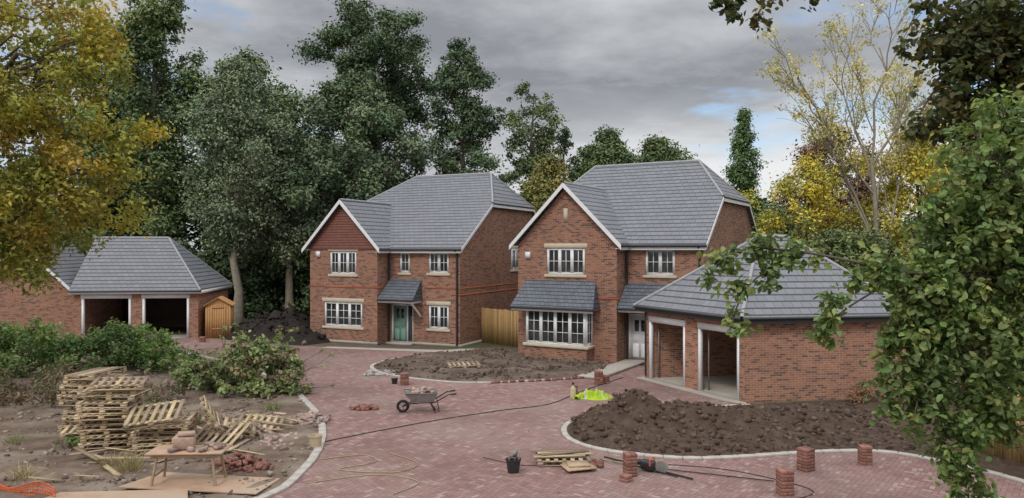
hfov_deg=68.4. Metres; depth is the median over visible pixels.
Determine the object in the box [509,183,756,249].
barge boards
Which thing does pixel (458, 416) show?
cable
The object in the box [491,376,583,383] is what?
loose edging bricks
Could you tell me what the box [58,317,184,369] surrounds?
laurel bush
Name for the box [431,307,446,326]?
window glass
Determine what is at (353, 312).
window glass
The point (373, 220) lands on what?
bay roof
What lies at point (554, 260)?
window glass
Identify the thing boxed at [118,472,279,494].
plywood sheet
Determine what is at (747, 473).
cable
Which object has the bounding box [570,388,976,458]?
mound clods
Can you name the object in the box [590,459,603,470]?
loose bricks
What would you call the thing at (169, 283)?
brick garage
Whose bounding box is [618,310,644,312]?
entrance roof fascia
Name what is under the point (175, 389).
bramble bush
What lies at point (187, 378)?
brush pile
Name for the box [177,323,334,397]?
brush pile
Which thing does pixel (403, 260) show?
window glass
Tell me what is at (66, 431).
pallet stack
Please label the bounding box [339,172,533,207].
ridge tiles
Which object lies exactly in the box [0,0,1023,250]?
sky
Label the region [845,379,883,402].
weed plant
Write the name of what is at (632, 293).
entrance roof
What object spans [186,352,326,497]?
kerb
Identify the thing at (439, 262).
window frame
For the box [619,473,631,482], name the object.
brick stack
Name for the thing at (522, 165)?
pine tree
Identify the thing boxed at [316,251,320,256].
alarm box
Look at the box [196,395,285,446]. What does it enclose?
broken pallet
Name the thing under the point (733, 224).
end wall
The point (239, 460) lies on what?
brick rubble
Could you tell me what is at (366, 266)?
bay wall
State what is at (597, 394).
hi vis jacket
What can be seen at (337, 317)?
window frame
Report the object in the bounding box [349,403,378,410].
loose bricks
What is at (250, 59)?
oak tree
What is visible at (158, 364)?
laurel bush
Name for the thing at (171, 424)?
pallet stack
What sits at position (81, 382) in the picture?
pallet stack
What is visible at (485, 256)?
end wall
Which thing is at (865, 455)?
brick stack
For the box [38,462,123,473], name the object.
scrap rods
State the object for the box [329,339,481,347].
plinth
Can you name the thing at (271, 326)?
heap clods
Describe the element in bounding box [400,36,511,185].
pine tree
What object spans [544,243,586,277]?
stone dressing
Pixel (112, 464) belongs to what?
dry grass
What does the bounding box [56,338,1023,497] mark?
driveway
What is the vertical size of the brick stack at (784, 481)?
0.498 m
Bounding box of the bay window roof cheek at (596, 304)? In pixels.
[593,286,600,310]
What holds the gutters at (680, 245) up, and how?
attached to the roof at (668, 204)
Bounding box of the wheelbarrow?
[396,386,456,412]
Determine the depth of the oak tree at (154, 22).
56.80 m
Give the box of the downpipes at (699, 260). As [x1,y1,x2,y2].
[626,247,700,358]
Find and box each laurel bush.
[0,313,89,379]
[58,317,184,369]
[135,343,208,372]
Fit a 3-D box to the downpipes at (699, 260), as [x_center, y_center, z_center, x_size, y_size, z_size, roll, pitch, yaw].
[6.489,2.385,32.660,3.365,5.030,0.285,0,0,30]
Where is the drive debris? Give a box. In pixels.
[333,388,934,497]
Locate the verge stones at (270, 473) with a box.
[0,366,318,497]
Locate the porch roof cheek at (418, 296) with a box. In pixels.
[413,281,422,301]
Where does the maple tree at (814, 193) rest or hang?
on the ground at (473, 346)
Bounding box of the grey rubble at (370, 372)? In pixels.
[362,369,397,375]
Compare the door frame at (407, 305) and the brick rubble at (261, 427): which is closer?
the brick rubble at (261, 427)
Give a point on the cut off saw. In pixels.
(651, 465)
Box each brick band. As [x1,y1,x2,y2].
[310,282,517,295]
[599,298,619,299]
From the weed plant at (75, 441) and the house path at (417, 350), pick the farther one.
the house path at (417, 350)
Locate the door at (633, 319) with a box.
[631,315,644,359]
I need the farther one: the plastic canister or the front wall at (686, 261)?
the front wall at (686, 261)
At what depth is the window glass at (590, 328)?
33.28 m
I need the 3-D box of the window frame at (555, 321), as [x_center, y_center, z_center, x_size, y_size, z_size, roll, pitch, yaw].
[1.935,3.462,33.521,2.940,1.565,0.078,0,0,30]
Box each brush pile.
[144,339,238,390]
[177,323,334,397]
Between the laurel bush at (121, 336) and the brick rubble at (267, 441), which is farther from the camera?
the laurel bush at (121, 336)
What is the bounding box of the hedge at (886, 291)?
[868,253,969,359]
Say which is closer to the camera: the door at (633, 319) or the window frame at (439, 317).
the door at (633, 319)
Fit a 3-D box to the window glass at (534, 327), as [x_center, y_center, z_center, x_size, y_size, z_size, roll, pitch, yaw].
[1.949,3.462,33.546,2.900,1.525,0.001,0,0,30]
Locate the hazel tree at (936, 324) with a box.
[695,83,1023,497]
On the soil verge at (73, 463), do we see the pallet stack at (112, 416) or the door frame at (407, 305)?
the pallet stack at (112, 416)
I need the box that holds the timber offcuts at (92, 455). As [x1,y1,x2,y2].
[28,446,168,480]
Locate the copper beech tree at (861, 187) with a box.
[773,123,889,237]
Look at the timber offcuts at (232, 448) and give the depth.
18.39 m
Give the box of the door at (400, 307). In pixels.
[394,305,411,341]
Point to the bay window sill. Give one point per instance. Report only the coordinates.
(560, 346)
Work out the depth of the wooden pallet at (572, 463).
17.40 m
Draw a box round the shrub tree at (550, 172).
[517,146,575,214]
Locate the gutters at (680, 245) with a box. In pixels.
[621,196,749,246]
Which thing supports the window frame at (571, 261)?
attached to the bay wall at (601, 265)
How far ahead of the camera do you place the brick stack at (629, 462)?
16.49 m
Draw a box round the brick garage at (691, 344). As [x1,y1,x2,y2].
[633,235,905,402]
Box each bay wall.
[310,249,376,341]
[518,244,616,362]
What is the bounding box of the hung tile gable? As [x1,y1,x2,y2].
[309,205,374,248]
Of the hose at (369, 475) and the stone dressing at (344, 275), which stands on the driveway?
the hose at (369, 475)
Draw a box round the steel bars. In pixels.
[604,456,773,481]
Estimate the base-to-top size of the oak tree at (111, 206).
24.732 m
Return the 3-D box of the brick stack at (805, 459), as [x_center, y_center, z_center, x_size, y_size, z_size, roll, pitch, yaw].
[6.630,4.739,17.002,0.292,0.498,0.290,0,0,-29]
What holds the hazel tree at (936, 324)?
on the driveway
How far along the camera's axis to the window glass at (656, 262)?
32.99 m
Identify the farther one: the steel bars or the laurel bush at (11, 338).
the laurel bush at (11, 338)
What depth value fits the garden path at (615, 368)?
31.05 m
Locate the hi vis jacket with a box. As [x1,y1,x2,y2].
[573,388,611,400]
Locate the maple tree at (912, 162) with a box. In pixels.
[834,122,961,264]
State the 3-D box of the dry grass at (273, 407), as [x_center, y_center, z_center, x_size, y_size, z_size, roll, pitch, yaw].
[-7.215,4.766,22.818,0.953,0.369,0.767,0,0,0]
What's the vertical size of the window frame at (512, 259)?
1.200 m
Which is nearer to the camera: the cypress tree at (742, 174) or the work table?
the work table
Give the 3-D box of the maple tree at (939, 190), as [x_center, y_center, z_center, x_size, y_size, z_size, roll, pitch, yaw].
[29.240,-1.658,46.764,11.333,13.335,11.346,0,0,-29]
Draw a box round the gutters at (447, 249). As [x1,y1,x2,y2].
[379,203,533,250]
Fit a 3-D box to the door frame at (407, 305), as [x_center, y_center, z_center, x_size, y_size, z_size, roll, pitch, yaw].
[-5.739,3.950,39.717,1.340,2.100,0.090,0,0,25]
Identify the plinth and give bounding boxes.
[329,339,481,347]
[525,345,586,361]
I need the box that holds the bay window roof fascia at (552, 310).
[511,308,592,313]
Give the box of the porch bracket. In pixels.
[411,301,421,316]
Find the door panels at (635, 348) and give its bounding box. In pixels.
[633,334,644,357]
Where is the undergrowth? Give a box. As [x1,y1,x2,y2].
[55,231,309,318]
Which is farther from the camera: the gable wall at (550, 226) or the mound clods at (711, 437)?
the gable wall at (550, 226)
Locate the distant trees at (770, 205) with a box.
[0,149,925,309]
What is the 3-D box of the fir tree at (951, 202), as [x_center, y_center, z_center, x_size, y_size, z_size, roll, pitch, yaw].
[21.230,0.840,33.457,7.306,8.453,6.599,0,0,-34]
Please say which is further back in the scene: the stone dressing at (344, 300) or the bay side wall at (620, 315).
the stone dressing at (344, 300)
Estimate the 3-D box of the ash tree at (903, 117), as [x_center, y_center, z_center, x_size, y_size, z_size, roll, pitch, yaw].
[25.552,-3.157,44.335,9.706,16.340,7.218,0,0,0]
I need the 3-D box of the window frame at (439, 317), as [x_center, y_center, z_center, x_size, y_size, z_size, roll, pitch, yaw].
[-3.747,3.505,38.795,1.190,1.210,0.078,0,0,25]
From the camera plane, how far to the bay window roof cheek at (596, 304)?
32.99 m
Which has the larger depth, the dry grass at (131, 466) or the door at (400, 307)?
the door at (400, 307)
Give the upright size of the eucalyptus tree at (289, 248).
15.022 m
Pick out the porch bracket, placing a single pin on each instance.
(416, 310)
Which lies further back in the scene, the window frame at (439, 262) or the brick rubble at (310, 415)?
the window frame at (439, 262)
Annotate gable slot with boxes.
[563,208,567,221]
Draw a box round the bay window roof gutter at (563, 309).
[509,306,592,311]
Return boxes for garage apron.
[636,376,745,403]
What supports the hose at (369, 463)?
on the driveway
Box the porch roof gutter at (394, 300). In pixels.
[376,299,412,301]
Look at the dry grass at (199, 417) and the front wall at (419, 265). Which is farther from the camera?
the front wall at (419, 265)
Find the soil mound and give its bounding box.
[567,389,1023,478]
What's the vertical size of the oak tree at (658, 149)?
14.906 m
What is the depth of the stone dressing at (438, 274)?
38.66 m
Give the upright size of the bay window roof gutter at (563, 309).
0.100 m
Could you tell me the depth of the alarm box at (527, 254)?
34.90 m
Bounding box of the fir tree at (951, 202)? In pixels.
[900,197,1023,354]
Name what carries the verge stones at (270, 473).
on the soil verge at (73, 463)
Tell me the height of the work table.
1.148 m
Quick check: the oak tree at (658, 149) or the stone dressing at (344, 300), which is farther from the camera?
the oak tree at (658, 149)
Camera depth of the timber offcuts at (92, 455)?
16.90 m
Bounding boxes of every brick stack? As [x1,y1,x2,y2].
[199,336,205,341]
[400,372,408,384]
[594,370,602,384]
[603,375,609,383]
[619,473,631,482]
[623,451,636,476]
[776,467,793,495]
[796,446,814,471]
[857,444,872,464]
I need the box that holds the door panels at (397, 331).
[395,321,404,339]
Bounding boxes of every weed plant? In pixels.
[52,426,80,449]
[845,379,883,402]
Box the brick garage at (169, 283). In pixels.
[0,236,232,339]
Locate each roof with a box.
[305,200,390,248]
[370,174,534,248]
[377,279,421,299]
[510,280,595,308]
[513,184,628,245]
[576,162,755,244]
[617,283,667,308]
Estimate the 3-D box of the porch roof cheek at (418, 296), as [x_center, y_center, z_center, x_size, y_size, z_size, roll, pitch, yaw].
[-5.783,2.160,39.114,2.050,1.040,1.000,0,0,25]
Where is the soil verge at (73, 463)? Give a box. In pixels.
[0,346,318,497]
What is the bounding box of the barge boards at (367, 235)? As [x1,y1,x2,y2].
[302,199,535,252]
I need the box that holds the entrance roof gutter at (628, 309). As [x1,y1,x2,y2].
[616,308,634,310]
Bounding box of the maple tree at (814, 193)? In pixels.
[737,152,885,260]
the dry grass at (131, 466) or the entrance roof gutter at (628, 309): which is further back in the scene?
the entrance roof gutter at (628, 309)
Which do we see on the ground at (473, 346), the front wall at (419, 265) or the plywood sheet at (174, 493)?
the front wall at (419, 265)
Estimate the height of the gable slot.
0.620 m
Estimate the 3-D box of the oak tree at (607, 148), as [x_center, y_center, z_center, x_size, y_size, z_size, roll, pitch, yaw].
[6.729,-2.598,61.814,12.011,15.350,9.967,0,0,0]
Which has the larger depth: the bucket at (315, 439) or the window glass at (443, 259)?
the window glass at (443, 259)
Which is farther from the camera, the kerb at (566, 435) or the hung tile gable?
the hung tile gable
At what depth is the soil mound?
19.73 m
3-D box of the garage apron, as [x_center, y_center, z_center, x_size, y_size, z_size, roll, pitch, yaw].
[6.294,4.980,26.796,0.781,0.001,5.899,0,0,-27]
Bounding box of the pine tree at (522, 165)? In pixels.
[493,81,569,201]
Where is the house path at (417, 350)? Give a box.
[323,346,472,351]
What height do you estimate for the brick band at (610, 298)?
0.080 m
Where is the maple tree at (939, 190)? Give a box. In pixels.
[888,125,1020,254]
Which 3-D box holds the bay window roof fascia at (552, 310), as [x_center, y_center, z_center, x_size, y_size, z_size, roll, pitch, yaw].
[1.710,2.705,33.332,4.040,0.150,0.030,0,0,30]
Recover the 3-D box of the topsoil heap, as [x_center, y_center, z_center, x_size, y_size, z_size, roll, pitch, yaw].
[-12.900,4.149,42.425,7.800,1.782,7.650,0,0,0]
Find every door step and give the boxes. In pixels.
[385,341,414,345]
[624,359,644,363]
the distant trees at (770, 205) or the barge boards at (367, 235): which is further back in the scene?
the distant trees at (770, 205)
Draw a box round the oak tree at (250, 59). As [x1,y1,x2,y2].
[144,45,314,253]
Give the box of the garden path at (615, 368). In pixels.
[578,360,643,378]
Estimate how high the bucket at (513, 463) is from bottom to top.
0.502 m
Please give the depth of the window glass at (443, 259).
38.82 m
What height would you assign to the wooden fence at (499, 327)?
1.900 m
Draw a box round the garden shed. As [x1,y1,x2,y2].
[203,296,235,337]
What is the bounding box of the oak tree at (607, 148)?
[564,124,642,182]
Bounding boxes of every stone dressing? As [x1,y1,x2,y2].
[322,298,363,329]
[328,249,357,276]
[426,273,449,275]
[426,301,450,331]
[510,246,517,271]
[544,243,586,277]
[643,275,676,277]
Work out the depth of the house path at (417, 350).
37.31 m
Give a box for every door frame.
[392,304,412,341]
[629,314,644,358]
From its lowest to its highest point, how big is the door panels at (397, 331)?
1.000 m
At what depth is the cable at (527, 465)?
17.31 m
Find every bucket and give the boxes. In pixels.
[308,433,322,447]
[391,378,397,383]
[505,448,520,473]
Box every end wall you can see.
[460,207,533,344]
[703,201,752,264]
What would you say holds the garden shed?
on the ground at (473, 346)
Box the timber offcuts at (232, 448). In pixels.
[69,411,303,456]
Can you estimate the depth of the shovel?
17.51 m
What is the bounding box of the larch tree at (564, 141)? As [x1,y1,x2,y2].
[555,126,578,180]
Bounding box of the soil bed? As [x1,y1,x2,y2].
[374,347,606,382]
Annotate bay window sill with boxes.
[523,342,594,349]
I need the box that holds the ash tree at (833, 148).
[753,0,1020,244]
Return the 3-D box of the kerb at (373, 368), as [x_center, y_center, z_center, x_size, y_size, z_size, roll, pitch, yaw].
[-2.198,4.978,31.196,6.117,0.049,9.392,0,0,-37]
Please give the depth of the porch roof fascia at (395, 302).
38.68 m
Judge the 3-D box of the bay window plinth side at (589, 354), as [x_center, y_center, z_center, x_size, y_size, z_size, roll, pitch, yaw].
[3.419,4.690,33.032,0.001,0.620,0.720,0,0,30]
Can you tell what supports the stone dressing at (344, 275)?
attached to the bay wall at (366, 266)
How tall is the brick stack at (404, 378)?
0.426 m
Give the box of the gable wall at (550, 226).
[518,189,614,244]
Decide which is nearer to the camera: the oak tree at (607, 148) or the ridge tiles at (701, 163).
the ridge tiles at (701, 163)
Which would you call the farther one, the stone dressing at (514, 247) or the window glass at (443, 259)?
the stone dressing at (514, 247)
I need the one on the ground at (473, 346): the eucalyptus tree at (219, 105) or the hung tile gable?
the eucalyptus tree at (219, 105)
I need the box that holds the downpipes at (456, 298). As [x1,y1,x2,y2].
[388,251,457,345]
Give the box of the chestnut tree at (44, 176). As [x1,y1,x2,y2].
[0,0,175,299]
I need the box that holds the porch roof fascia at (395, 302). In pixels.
[378,301,412,303]
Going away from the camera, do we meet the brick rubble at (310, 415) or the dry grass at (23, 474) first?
the dry grass at (23, 474)
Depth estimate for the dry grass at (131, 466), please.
16.52 m
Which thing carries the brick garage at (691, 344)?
on the ground at (473, 346)
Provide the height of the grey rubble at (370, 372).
0.270 m
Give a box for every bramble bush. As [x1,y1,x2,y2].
[0,345,125,408]
[54,360,203,407]
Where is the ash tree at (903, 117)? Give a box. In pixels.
[847,64,974,222]
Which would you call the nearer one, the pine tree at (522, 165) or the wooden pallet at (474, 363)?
the wooden pallet at (474, 363)
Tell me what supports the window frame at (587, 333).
on the bay wall at (601, 265)
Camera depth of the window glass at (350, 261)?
40.14 m
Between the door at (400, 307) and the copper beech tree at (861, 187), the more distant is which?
the copper beech tree at (861, 187)
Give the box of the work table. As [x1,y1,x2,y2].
[144,430,231,486]
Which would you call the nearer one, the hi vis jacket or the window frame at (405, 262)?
the hi vis jacket
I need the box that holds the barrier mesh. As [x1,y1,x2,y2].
[0,481,55,496]
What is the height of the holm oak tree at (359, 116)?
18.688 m
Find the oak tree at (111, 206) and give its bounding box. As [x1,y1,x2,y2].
[15,10,198,255]
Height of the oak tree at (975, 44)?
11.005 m
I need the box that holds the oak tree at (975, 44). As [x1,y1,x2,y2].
[708,0,1023,173]
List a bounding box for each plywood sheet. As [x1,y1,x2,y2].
[46,489,187,497]
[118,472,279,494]
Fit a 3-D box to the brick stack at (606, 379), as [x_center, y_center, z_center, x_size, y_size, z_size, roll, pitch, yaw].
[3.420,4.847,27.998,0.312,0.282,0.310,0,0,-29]
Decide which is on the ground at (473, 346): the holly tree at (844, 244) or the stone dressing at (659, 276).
the holly tree at (844, 244)
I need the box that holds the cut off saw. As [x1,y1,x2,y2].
[637,456,667,472]
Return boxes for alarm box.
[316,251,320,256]
[525,252,530,257]
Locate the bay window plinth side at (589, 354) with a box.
[587,349,592,360]
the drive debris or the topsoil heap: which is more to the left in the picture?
the topsoil heap
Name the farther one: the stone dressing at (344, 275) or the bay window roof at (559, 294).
the stone dressing at (344, 275)
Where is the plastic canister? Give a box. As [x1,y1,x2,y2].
[570,382,575,397]
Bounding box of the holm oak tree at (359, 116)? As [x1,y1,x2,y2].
[265,61,449,257]
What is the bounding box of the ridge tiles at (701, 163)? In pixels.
[562,159,749,201]
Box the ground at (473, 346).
[201,259,1020,403]
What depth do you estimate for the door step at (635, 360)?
33.26 m
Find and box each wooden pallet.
[447,361,480,368]
[532,449,596,471]
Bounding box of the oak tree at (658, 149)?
[634,131,726,180]
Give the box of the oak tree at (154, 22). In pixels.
[82,0,219,242]
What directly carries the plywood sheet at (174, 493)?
on the soil verge at (73, 463)
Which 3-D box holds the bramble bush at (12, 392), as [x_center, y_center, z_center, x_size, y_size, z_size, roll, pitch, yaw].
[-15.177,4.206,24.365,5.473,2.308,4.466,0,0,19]
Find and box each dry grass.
[0,433,39,445]
[2,459,45,480]
[86,450,142,468]
[103,447,148,472]
[192,409,209,424]
[260,401,285,411]
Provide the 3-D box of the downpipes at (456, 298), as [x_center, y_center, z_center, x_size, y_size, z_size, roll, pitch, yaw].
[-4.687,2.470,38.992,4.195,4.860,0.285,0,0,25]
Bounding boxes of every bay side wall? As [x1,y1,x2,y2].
[377,251,387,344]
[617,246,624,361]
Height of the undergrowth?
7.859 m
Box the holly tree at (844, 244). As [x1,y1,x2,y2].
[797,217,907,296]
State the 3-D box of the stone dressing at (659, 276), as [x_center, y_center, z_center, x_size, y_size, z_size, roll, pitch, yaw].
[6.460,0.535,32.870,1.590,1.470,0.160,0,0,30]
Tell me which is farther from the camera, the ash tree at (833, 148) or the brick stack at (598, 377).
the ash tree at (833, 148)
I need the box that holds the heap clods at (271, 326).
[233,307,325,338]
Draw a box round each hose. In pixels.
[305,474,418,493]
[317,452,417,472]
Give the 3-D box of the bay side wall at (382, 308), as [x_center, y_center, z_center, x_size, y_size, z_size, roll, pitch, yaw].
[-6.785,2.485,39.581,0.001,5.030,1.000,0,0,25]
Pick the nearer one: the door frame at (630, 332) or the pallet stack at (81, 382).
the pallet stack at (81, 382)
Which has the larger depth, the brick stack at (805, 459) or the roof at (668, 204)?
the roof at (668, 204)
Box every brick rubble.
[202,451,274,473]
[237,421,275,437]
[258,432,298,446]
[288,410,330,424]
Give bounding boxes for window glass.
[327,303,360,324]
[333,253,354,271]
[402,254,407,270]
[431,254,446,270]
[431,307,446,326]
[529,311,582,343]
[550,250,582,271]
[588,314,590,342]
[648,251,672,273]
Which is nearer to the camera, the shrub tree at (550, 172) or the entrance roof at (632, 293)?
the entrance roof at (632, 293)
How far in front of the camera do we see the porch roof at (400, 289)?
39.06 m
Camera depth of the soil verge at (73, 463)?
18.49 m
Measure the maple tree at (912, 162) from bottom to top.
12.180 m
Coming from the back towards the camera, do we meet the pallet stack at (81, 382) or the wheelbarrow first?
the wheelbarrow
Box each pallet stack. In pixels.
[57,366,129,431]
[60,424,127,442]
[74,376,151,449]
[123,399,200,453]
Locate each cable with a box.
[325,377,622,441]
[483,457,604,466]
[668,464,813,497]
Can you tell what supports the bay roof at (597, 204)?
on the bay wall at (601, 265)
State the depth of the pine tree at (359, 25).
59.44 m
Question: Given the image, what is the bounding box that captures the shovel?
[600,458,656,471]
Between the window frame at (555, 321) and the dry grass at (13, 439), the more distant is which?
the window frame at (555, 321)
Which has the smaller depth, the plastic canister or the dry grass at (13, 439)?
the dry grass at (13, 439)
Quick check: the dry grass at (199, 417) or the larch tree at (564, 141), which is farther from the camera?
the larch tree at (564, 141)
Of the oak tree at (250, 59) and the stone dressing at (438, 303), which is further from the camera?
the oak tree at (250, 59)
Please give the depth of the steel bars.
16.58 m
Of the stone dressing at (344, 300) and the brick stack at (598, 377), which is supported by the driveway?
the brick stack at (598, 377)
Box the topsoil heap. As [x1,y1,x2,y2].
[225,308,329,345]
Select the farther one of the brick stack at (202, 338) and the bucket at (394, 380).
the brick stack at (202, 338)
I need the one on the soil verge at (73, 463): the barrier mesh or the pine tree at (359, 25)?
the barrier mesh
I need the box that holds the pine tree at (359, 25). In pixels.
[287,0,441,151]
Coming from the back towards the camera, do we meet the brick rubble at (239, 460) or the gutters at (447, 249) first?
the gutters at (447, 249)
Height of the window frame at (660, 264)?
1.140 m
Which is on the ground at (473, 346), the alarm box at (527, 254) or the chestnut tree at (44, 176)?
the chestnut tree at (44, 176)
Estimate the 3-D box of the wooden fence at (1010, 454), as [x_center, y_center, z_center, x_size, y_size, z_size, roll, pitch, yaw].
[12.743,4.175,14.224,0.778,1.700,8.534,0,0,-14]
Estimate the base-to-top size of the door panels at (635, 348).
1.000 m
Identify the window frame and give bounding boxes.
[325,301,361,326]
[330,251,355,273]
[400,253,409,272]
[429,253,448,272]
[429,305,448,328]
[511,249,517,269]
[526,311,585,346]
[547,248,584,274]
[586,314,592,346]
[646,250,674,274]
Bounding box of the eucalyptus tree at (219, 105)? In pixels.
[169,53,300,322]
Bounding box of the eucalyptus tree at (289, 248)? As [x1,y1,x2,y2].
[237,108,337,307]
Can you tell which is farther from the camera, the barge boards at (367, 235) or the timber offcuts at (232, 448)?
the barge boards at (367, 235)
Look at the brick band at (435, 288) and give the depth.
39.91 m
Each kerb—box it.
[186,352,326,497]
[370,356,578,382]
[561,404,1023,483]
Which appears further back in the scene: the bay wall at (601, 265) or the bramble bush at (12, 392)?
the bay wall at (601, 265)
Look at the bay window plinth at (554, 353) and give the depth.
33.47 m
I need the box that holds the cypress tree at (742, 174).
[720,106,772,231]
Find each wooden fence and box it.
[481,307,517,346]
[983,392,1023,463]
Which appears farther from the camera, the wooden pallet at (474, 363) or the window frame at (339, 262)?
the window frame at (339, 262)
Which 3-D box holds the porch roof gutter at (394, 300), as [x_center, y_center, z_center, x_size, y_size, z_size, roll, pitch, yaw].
[-6.024,2.640,38.597,2.170,0.100,0.087,0,0,25]
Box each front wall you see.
[390,253,459,344]
[625,250,702,358]
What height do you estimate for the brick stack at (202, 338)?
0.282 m

